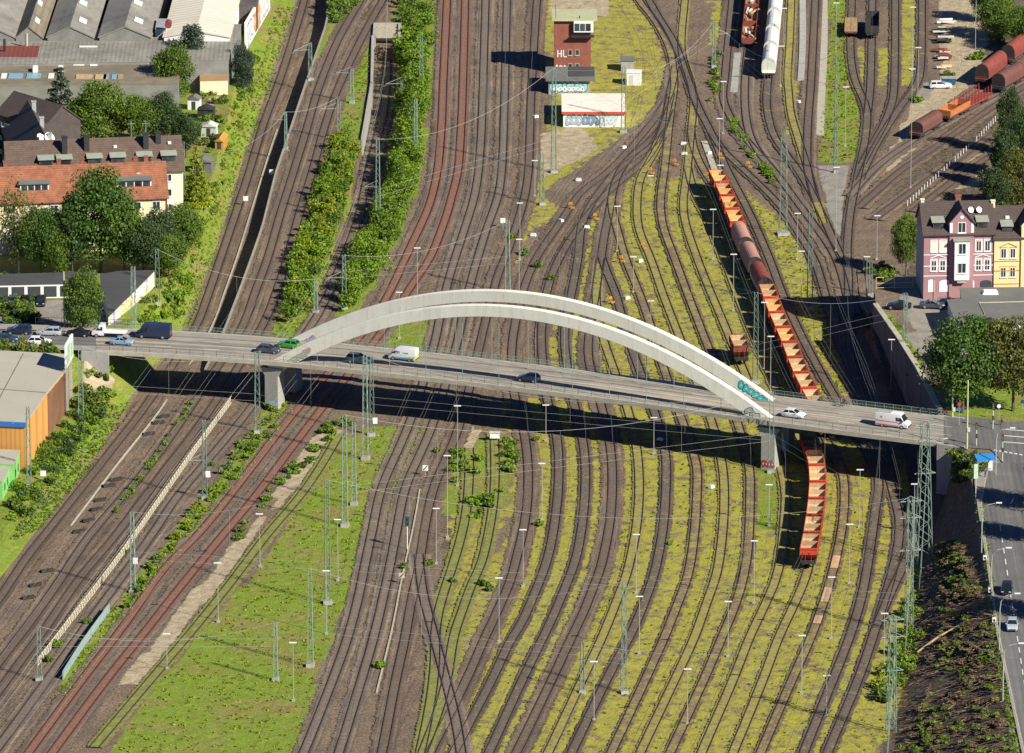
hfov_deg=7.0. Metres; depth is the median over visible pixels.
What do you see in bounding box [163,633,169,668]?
yard lamp
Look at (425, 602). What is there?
railway track
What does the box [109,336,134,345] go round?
car
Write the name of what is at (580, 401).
cross span
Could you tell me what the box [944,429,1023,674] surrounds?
road marking
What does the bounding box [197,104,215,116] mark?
garden shed
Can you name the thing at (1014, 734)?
grass
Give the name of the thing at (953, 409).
pole
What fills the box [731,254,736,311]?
yard lamp
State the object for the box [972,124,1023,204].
shrub thicket
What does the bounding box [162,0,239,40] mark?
works hall
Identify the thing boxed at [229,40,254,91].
tree
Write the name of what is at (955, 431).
road
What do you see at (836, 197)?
yard lamp
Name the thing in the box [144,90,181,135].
tree
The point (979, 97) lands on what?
stake wagon
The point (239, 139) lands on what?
grass
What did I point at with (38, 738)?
railway track
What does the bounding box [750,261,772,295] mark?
covered wagon
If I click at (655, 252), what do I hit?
cross span
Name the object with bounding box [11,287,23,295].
garage door
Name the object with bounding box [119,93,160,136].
tree
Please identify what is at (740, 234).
covered wagon
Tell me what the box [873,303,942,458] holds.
retaining wall
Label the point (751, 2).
scrap wagon
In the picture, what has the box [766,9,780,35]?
covered wagon
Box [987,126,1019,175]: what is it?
tree
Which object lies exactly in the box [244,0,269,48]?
painted wall
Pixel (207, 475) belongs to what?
lattice mast
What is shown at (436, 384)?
contact wire
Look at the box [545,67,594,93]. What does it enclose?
equipment hut
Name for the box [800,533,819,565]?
hopper wagon
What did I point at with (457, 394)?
contact wire
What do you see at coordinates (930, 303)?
car
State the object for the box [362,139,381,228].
lattice mast
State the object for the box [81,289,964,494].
road bridge
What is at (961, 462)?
shrub thicket
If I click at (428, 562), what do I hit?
shrub
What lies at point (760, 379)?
contact wire
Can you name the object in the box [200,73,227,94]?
works annex
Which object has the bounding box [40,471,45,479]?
board sign
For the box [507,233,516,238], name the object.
shrub
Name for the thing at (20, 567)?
railway track
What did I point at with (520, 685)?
railway track
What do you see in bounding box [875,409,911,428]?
van
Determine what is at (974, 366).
tree
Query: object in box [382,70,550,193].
cross span
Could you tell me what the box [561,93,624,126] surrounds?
white storehouse
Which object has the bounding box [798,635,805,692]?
yard lamp
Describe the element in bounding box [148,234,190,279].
tree
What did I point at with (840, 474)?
cross span
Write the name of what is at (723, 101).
yard lamp
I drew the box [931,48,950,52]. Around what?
scrap pile
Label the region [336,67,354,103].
lattice mast
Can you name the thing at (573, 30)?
signal box
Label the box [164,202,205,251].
tree
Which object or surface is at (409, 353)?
van
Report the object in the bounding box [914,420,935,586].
pylon
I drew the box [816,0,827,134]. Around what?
path
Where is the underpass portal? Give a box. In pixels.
[373,23,400,50]
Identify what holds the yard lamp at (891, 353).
on the ground at (622, 26)
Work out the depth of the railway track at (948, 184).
1633.39 m
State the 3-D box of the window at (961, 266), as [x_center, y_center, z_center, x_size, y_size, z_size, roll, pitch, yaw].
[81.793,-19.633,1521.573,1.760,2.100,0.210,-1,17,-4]
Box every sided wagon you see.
[865,11,878,36]
[938,98,970,121]
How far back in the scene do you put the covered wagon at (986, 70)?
1704.59 m
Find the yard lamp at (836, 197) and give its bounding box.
[834,167,839,250]
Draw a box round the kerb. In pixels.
[981,470,1023,750]
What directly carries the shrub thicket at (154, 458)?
on the ground at (622, 26)
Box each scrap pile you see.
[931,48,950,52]
[932,26,950,32]
[934,34,953,41]
[934,53,951,59]
[936,18,955,22]
[936,64,953,68]
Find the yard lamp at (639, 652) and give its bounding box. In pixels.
[636,596,642,653]
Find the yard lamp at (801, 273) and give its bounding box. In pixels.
[798,251,804,303]
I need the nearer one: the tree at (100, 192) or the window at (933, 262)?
the window at (933, 262)
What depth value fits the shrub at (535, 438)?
1469.54 m
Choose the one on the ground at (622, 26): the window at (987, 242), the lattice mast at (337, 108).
the lattice mast at (337, 108)
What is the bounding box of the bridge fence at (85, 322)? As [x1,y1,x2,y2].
[35,317,141,327]
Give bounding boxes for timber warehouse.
[0,350,68,468]
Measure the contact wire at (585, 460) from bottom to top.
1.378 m
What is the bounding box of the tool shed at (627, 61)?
[620,55,634,70]
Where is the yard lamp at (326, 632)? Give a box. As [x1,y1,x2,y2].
[322,570,329,634]
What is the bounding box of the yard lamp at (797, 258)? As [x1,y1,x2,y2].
[794,213,800,259]
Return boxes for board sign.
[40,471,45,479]
[399,573,404,582]
[423,465,427,475]
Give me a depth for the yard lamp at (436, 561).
1401.95 m
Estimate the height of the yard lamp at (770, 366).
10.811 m
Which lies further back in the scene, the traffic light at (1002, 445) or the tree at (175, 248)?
the tree at (175, 248)
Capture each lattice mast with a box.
[12,406,31,484]
[36,627,42,681]
[77,345,83,421]
[129,512,137,592]
[131,266,136,328]
[155,249,160,305]
[182,142,185,200]
[186,420,209,499]
[253,351,261,433]
[269,112,287,149]
[272,622,278,680]
[293,42,313,80]
[306,568,314,667]
[312,279,318,312]
[319,96,340,138]
[323,479,331,604]
[326,255,347,309]
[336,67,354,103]
[341,414,348,527]
[350,421,357,505]
[361,355,369,460]
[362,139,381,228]
[369,355,376,436]
[385,77,402,89]
[414,99,417,146]
[419,35,423,89]
[505,220,511,289]
[538,152,545,205]
[550,68,557,172]
[579,641,585,693]
[619,581,628,694]
[620,66,626,132]
[711,21,729,67]
[751,292,759,383]
[767,391,774,473]
[776,132,789,235]
[805,210,813,310]
[833,53,837,172]
[868,262,872,296]
[902,292,908,344]
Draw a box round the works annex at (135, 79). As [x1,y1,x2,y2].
[0,64,180,108]
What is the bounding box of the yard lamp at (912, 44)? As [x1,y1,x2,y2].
[910,7,915,70]
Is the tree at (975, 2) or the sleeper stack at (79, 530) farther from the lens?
the tree at (975, 2)
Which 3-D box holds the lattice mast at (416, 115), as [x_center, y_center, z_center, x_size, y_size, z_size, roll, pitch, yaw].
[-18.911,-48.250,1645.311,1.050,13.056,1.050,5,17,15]
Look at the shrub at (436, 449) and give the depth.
1463.23 m
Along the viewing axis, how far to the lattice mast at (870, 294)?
1556.27 m
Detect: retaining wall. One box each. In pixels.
[204,0,328,369]
[361,35,373,154]
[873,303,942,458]
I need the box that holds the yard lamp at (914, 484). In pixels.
[911,483,916,549]
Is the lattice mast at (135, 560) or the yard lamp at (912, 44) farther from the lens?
the yard lamp at (912, 44)
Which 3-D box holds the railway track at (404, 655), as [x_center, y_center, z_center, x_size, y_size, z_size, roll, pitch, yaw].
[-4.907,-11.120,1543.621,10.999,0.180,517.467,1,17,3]
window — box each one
[50,205,57,211]
[152,201,159,209]
[167,174,171,181]
[930,240,937,252]
[930,259,937,271]
[939,240,946,252]
[939,259,946,271]
[957,222,965,233]
[957,263,966,273]
[958,243,966,254]
[975,239,982,251]
[975,258,981,270]
[983,258,990,270]
[984,239,990,251]
[999,266,1006,278]
[1000,247,1007,259]
[1008,266,1016,278]
[1009,247,1016,259]
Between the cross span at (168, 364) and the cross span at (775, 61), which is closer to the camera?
the cross span at (168, 364)
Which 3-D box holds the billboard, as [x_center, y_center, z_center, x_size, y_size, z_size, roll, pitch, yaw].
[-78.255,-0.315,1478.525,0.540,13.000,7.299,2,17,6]
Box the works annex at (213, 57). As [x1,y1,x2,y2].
[0,19,240,90]
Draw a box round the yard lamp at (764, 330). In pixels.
[761,302,767,369]
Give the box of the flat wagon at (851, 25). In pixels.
[844,17,857,35]
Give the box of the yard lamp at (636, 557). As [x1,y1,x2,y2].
[633,534,639,593]
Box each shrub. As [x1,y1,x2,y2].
[43,654,54,661]
[49,639,62,647]
[81,618,91,623]
[207,461,214,465]
[373,660,385,668]
[398,562,406,568]
[424,558,433,565]
[433,447,441,451]
[448,577,457,582]
[450,476,459,482]
[477,578,490,585]
[485,584,493,591]
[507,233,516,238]
[518,248,528,255]
[532,436,539,440]
[533,260,543,267]
[533,519,543,525]
[546,274,556,279]
[913,96,923,102]
[942,70,950,75]
[969,54,977,59]
[972,50,984,59]
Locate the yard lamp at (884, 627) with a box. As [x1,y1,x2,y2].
[881,613,887,668]
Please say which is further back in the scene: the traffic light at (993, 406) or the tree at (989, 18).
the tree at (989, 18)
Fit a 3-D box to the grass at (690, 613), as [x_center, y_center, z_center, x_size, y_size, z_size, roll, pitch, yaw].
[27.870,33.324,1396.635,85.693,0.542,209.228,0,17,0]
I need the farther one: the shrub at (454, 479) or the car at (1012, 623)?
the shrub at (454, 479)
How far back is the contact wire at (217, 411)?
1457.16 m
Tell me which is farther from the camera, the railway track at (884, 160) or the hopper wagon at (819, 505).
the railway track at (884, 160)
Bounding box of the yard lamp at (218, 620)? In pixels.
[214,562,220,622]
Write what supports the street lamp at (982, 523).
on the ground at (622, 26)
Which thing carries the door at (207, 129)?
in the garden shed at (209, 128)
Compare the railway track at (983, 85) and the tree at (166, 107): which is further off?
the railway track at (983, 85)
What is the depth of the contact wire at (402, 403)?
1454.56 m
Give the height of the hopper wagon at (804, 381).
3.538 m
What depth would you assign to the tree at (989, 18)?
1736.67 m
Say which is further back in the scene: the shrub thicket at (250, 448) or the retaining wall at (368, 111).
the retaining wall at (368, 111)
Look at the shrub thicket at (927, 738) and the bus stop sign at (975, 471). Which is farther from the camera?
the bus stop sign at (975, 471)
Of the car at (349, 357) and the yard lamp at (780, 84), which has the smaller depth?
the car at (349, 357)
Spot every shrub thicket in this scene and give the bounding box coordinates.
[0,293,41,323]
[0,334,60,353]
[4,388,116,519]
[77,363,113,400]
[113,400,193,512]
[123,401,287,607]
[137,215,207,321]
[197,91,229,151]
[208,50,261,212]
[232,415,356,539]
[278,122,362,320]
[325,0,360,21]
[334,30,432,307]
[396,0,439,46]
[444,436,521,518]
[707,50,776,183]
[862,260,895,281]
[863,298,873,340]
[870,592,931,701]
[886,316,925,376]
[896,539,1011,752]
[944,447,987,483]
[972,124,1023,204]
[991,11,1008,44]
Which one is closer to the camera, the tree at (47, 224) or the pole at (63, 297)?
the pole at (63, 297)
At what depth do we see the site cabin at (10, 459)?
1441.48 m
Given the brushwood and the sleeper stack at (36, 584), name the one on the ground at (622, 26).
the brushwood
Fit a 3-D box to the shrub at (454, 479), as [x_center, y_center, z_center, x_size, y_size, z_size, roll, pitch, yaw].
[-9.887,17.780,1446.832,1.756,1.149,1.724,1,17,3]
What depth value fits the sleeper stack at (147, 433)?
1473.01 m
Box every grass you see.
[10,401,128,538]
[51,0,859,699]
[115,426,439,752]
[168,6,297,325]
[443,393,921,752]
[549,178,848,397]
[973,485,1020,752]
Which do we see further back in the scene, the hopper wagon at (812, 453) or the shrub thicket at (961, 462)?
the hopper wagon at (812, 453)
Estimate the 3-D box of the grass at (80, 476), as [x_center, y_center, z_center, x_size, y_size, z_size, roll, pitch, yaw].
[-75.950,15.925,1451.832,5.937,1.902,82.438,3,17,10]
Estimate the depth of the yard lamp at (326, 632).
1366.89 m
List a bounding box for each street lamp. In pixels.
[981,502,1001,552]
[990,547,1011,599]
[995,427,1015,474]
[999,593,1020,649]
[1002,642,1023,700]
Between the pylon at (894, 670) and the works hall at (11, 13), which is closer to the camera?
the pylon at (894, 670)
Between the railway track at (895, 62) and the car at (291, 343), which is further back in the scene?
the railway track at (895, 62)
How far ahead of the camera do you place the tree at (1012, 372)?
1451.44 m
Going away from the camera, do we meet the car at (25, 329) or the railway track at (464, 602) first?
the railway track at (464, 602)
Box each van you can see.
[135,322,172,339]
[388,345,418,361]
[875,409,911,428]
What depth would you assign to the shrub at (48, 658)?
1354.19 m
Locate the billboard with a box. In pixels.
[64,334,72,410]
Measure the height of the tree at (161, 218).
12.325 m
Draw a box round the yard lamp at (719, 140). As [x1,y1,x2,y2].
[716,118,722,169]
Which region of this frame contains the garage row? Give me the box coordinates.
[0,271,96,297]
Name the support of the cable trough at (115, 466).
on the ground at (622, 26)
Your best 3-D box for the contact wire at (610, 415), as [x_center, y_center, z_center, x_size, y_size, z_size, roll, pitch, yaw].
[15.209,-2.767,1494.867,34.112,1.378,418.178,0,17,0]
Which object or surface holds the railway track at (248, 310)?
on the ground at (622, 26)
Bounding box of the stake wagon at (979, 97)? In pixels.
[954,83,991,112]
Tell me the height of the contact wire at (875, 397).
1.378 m
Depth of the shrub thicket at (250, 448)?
1437.47 m
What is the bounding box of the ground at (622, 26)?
[0,0,1023,752]
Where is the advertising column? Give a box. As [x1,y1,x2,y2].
[988,460,991,469]
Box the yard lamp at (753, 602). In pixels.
[751,540,757,603]
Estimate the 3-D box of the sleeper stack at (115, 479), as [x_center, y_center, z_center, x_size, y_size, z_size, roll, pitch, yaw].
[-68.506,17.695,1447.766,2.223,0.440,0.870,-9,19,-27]
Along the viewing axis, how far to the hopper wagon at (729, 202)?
1605.13 m
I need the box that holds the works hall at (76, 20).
[46,0,108,40]
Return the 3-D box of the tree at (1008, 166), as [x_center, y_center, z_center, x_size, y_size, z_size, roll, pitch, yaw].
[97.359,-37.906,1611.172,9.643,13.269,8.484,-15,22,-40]
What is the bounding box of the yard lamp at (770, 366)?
[768,336,773,393]
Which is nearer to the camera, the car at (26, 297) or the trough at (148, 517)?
the trough at (148, 517)
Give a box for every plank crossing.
[813,615,822,623]
[821,587,830,601]
[830,555,839,567]
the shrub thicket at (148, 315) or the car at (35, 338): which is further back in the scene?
the shrub thicket at (148, 315)
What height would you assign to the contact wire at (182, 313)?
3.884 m
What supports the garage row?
on the ground at (622, 26)
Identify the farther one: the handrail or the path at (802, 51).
the path at (802, 51)
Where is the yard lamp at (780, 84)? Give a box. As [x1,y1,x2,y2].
[778,46,783,86]
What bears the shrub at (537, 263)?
on the ground at (622, 26)
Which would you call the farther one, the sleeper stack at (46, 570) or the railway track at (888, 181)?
the railway track at (888, 181)
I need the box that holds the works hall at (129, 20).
[98,0,170,40]
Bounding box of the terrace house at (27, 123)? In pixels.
[0,93,61,150]
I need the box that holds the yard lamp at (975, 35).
[975,21,975,50]
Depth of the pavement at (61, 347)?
1493.41 m
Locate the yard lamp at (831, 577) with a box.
[828,576,834,638]
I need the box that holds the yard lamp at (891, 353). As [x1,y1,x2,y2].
[888,339,894,371]
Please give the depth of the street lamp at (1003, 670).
1307.51 m
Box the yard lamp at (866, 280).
[864,256,869,297]
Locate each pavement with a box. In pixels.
[0,324,95,331]
[9,344,95,350]
[976,463,1023,752]
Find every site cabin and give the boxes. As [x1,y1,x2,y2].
[0,449,19,485]
[0,467,9,499]
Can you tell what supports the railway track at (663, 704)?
on the ground at (622, 26)
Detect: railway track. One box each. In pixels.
[0,0,315,615]
[0,0,371,674]
[0,0,393,706]
[0,59,396,752]
[14,0,455,752]
[41,0,475,752]
[87,433,348,747]
[292,0,495,752]
[327,0,516,752]
[369,0,547,752]
[407,553,473,752]
[410,447,479,752]
[416,432,504,752]
[425,66,682,752]
[445,109,673,752]
[482,117,669,752]
[505,93,681,752]
[541,258,646,752]
[563,256,674,752]
[604,196,705,752]
[631,136,732,752]
[634,0,758,752]
[644,0,885,752]
[676,0,793,752]
[682,168,823,752]
[685,124,852,752]
[706,132,907,752]
[713,0,862,313]
[735,0,782,172]
[760,5,846,260]
[781,0,829,223]
[797,0,826,201]
[840,0,891,459]
[842,78,1023,195]
[843,0,874,140]
[851,82,1023,208]
[854,0,929,179]
[854,258,926,628]
[856,0,902,164]
[864,105,1023,220]
[904,148,995,211]
[948,54,1023,101]
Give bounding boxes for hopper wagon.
[708,169,728,194]
[715,183,734,207]
[720,196,739,221]
[725,209,744,233]
[729,334,749,362]
[759,284,778,307]
[764,298,783,325]
[769,313,790,339]
[776,328,796,354]
[782,343,802,370]
[788,358,808,385]
[794,373,816,398]
[799,433,820,461]
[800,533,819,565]
[802,389,824,400]
[803,516,822,538]
[805,449,824,469]
[806,499,824,517]
[808,466,826,483]
[808,482,826,500]
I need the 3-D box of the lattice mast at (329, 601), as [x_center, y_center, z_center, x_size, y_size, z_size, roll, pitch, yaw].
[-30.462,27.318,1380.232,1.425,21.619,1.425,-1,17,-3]
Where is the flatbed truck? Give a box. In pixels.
[91,322,127,336]
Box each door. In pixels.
[0,287,7,296]
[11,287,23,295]
[28,286,40,295]
[44,286,56,296]
[60,286,71,296]
[191,101,195,109]
[206,128,209,136]
[629,75,632,84]
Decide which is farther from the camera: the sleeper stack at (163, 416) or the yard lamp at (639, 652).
the sleeper stack at (163, 416)
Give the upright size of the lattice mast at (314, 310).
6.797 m
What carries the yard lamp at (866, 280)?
on the ground at (622, 26)
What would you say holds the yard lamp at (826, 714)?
on the ground at (622, 26)
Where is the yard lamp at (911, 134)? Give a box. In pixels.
[909,68,914,187]
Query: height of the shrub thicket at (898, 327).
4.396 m
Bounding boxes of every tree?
[0,174,40,273]
[14,206,62,272]
[39,227,74,271]
[45,66,82,132]
[52,202,92,271]
[56,163,143,272]
[61,264,105,327]
[64,79,133,137]
[101,202,147,270]
[117,217,166,269]
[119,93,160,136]
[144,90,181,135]
[144,205,180,240]
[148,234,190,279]
[150,39,196,97]
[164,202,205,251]
[170,112,201,157]
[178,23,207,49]
[183,146,215,208]
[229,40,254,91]
[889,213,916,275]
[913,311,1010,412]
[967,315,1003,348]
[969,0,999,13]
[971,0,1022,35]
[979,315,1023,411]
[983,166,1012,205]
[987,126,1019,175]
[996,85,1023,137]
[998,145,1023,204]
[1001,4,1023,38]
[1010,109,1023,155]
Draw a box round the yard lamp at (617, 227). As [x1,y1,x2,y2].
[614,206,620,252]
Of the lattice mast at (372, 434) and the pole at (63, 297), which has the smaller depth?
the lattice mast at (372, 434)
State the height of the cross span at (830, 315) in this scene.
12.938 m
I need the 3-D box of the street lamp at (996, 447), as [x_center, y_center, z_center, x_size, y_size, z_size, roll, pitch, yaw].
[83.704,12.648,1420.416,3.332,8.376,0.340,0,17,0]
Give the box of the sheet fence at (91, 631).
[62,603,109,679]
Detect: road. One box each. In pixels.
[0,330,95,345]
[944,416,1023,462]
[982,463,1023,745]
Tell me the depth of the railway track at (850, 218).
1588.48 m
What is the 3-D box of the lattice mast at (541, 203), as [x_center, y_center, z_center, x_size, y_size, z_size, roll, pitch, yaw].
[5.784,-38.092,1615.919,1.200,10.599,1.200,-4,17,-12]
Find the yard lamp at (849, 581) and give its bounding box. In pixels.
[846,524,853,583]
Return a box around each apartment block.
[0,155,168,254]
[2,123,184,214]
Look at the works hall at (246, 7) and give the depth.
1733.91 m
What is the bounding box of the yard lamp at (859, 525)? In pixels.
[857,469,863,527]
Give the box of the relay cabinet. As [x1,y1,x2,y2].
[489,430,499,438]
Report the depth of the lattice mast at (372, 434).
1471.47 m
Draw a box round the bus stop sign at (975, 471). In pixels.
[974,464,977,498]
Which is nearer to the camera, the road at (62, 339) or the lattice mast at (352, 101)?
the road at (62, 339)
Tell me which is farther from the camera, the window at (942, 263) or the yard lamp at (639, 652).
the window at (942, 263)
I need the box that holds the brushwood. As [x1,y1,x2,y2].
[888,544,1010,752]
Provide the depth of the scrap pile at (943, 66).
1715.97 m
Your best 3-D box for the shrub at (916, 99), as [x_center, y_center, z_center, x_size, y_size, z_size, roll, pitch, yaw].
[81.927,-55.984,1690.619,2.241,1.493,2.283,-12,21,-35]
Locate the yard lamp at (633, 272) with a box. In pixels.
[630,256,636,291]
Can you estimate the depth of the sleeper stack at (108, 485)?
1444.06 m
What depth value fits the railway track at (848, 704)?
1441.24 m
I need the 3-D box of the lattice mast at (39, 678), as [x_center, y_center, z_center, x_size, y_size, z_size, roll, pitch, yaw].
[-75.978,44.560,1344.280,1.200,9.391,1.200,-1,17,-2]
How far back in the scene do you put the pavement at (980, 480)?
1380.29 m
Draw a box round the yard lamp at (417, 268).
[414,247,420,294]
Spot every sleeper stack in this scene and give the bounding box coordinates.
[21,594,34,599]
[28,582,41,586]
[39,568,53,572]
[72,528,85,533]
[82,517,94,521]
[90,506,102,510]
[94,497,106,501]
[101,483,115,487]
[109,477,122,481]
[142,431,154,435]
[151,420,164,423]
[157,414,169,417]
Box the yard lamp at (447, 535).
[444,455,450,537]
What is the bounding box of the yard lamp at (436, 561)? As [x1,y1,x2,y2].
[433,508,439,563]
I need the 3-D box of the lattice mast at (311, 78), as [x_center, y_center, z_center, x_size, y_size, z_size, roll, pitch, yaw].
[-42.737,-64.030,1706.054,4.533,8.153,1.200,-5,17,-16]
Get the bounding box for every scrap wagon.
[741,22,756,45]
[743,5,758,21]
[745,0,758,7]
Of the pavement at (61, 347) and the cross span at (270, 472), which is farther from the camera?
the pavement at (61, 347)
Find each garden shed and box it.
[187,93,201,109]
[193,155,214,173]
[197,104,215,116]
[201,120,217,136]
[214,131,227,151]
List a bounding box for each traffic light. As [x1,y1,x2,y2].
[975,423,977,445]
[992,403,994,428]
[1002,434,1003,460]
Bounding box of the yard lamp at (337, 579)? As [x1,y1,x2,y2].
[334,519,340,580]
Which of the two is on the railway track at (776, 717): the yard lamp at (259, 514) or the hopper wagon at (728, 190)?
the hopper wagon at (728, 190)
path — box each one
[701,141,717,169]
[730,53,740,92]
[797,0,805,80]
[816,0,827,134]
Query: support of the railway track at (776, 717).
on the ground at (622, 26)
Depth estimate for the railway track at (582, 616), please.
1424.60 m
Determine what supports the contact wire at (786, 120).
hanging from the cross span at (775, 61)
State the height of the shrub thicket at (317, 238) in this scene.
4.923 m
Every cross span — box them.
[39,622,274,646]
[82,346,253,400]
[135,481,325,569]
[157,249,312,280]
[204,416,344,493]
[259,352,364,425]
[310,568,621,658]
[330,480,907,600]
[344,220,507,278]
[345,391,770,493]
[371,355,770,440]
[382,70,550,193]
[423,43,553,141]
[508,222,755,350]
[543,154,752,348]
[555,69,781,203]
[584,616,892,697]
[626,25,713,101]
[714,21,836,140]
[756,292,905,351]
[772,391,923,527]
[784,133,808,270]
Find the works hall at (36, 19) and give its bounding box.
[14,0,57,40]
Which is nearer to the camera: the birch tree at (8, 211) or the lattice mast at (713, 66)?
the birch tree at (8, 211)
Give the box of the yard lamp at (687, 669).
[684,668,690,723]
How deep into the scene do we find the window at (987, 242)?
1522.09 m
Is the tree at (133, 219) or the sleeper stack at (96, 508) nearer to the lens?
the sleeper stack at (96, 508)
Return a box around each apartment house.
[915,194,996,298]
[990,199,1023,286]
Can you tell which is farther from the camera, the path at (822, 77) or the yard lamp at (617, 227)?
the path at (822, 77)
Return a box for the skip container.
[941,76,955,84]
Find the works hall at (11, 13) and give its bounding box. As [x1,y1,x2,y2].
[0,0,27,40]
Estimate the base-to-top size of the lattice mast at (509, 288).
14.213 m
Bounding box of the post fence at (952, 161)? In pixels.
[907,114,997,205]
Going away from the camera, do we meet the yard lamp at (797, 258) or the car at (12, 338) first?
the car at (12, 338)
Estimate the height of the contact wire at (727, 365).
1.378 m
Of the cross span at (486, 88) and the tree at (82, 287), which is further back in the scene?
the cross span at (486, 88)
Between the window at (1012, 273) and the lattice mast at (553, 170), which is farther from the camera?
the lattice mast at (553, 170)
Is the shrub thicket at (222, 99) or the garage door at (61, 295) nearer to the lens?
the garage door at (61, 295)
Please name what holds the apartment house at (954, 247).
on the ground at (622, 26)
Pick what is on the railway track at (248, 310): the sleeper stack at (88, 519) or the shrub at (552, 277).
the sleeper stack at (88, 519)
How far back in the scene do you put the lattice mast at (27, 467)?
1437.17 m
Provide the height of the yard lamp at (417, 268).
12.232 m
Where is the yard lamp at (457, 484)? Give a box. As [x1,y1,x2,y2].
[454,405,460,485]
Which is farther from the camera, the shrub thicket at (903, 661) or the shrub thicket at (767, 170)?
the shrub thicket at (767, 170)
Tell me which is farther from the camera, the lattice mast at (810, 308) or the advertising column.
the lattice mast at (810, 308)
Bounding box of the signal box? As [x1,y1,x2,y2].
[552,5,596,66]
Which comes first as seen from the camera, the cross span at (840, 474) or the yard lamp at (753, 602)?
the yard lamp at (753, 602)
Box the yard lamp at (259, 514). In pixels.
[256,513,262,567]
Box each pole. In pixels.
[63,271,66,325]
[951,390,954,416]
[966,380,969,448]
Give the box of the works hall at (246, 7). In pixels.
[239,0,258,32]
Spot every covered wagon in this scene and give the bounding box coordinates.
[731,221,752,254]
[740,241,762,274]
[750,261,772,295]
[762,43,776,76]
[764,26,778,54]
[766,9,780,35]
[767,0,782,14]
[908,110,942,137]
[975,50,1007,83]
[992,62,1023,90]
[1002,32,1023,63]
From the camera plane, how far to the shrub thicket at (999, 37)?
1735.58 m
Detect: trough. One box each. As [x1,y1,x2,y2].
[37,397,231,665]
[70,129,277,525]
[376,489,420,692]
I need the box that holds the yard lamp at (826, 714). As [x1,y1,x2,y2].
[823,675,830,716]
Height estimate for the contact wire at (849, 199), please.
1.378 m
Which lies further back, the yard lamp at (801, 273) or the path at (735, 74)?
the path at (735, 74)
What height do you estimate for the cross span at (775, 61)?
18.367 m
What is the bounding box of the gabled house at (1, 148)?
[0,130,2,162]
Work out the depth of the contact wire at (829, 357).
1493.63 m
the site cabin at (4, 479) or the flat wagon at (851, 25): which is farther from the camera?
the flat wagon at (851, 25)
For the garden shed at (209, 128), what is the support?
on the ground at (622, 26)
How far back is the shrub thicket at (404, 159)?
1620.88 m
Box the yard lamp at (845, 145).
[843,86,848,146]
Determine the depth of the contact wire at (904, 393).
1486.39 m
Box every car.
[0,333,18,342]
[5,324,31,334]
[8,294,17,302]
[21,294,30,301]
[27,335,51,344]
[35,294,46,305]
[36,326,61,335]
[65,327,90,337]
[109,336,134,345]
[256,343,280,353]
[276,339,300,348]
[345,352,371,364]
[516,372,540,382]
[781,407,805,418]
[886,300,911,309]
[919,299,945,308]
[929,80,951,88]
[937,296,953,304]
[1000,580,1012,594]
[1005,616,1018,630]
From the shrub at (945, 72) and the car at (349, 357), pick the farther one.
the shrub at (945, 72)
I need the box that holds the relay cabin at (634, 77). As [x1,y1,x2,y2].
[626,69,641,85]
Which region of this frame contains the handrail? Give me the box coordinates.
[876,276,918,288]
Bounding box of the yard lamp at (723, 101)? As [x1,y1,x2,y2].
[720,81,726,133]
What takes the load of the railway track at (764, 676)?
on the ground at (622, 26)
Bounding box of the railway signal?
[405,516,408,548]
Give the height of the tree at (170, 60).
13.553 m
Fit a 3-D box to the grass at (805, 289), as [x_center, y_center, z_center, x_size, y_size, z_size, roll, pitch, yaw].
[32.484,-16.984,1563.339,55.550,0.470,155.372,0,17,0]
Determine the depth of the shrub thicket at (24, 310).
1518.57 m
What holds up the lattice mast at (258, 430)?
on the ground at (622, 26)
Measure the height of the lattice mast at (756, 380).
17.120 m
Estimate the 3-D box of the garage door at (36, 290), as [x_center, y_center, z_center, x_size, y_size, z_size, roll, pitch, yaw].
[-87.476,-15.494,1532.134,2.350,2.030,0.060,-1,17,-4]
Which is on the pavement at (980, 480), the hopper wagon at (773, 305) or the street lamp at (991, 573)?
the street lamp at (991, 573)
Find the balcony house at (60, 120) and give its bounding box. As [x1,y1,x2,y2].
[0,91,82,166]
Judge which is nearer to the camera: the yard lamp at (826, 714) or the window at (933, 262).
the yard lamp at (826, 714)
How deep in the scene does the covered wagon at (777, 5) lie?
1749.85 m
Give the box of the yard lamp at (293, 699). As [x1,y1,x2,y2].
[289,642,296,701]
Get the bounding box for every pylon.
[881,615,903,748]
[900,496,921,646]
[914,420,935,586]
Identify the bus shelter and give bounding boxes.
[974,453,996,469]
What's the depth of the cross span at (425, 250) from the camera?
1551.77 m
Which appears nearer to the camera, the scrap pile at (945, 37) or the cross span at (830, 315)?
the cross span at (830, 315)
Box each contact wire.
[0,2,367,656]
[0,6,342,628]
[2,5,294,562]
[3,39,386,705]
[12,7,445,740]
[42,3,464,731]
[297,13,484,733]
[334,0,506,724]
[374,2,535,751]
[423,36,675,733]
[473,84,666,751]
[500,64,670,744]
[560,225,666,743]
[656,2,750,751]
[664,0,879,741]
[682,3,785,734]
[691,149,817,740]
[713,108,899,732]
[724,0,847,269]
[767,0,834,213]
[848,1,877,405]
[860,231,918,581]
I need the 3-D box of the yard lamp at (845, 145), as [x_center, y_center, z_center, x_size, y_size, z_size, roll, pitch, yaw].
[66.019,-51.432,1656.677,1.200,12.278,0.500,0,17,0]
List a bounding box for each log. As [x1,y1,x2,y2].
[917,625,957,651]
[921,615,951,624]
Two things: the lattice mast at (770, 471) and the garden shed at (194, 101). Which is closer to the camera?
the lattice mast at (770, 471)
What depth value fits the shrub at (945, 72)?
1710.87 m
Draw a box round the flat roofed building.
[947,287,1023,329]
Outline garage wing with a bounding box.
[100,270,154,324]
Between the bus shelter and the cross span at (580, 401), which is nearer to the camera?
the bus shelter

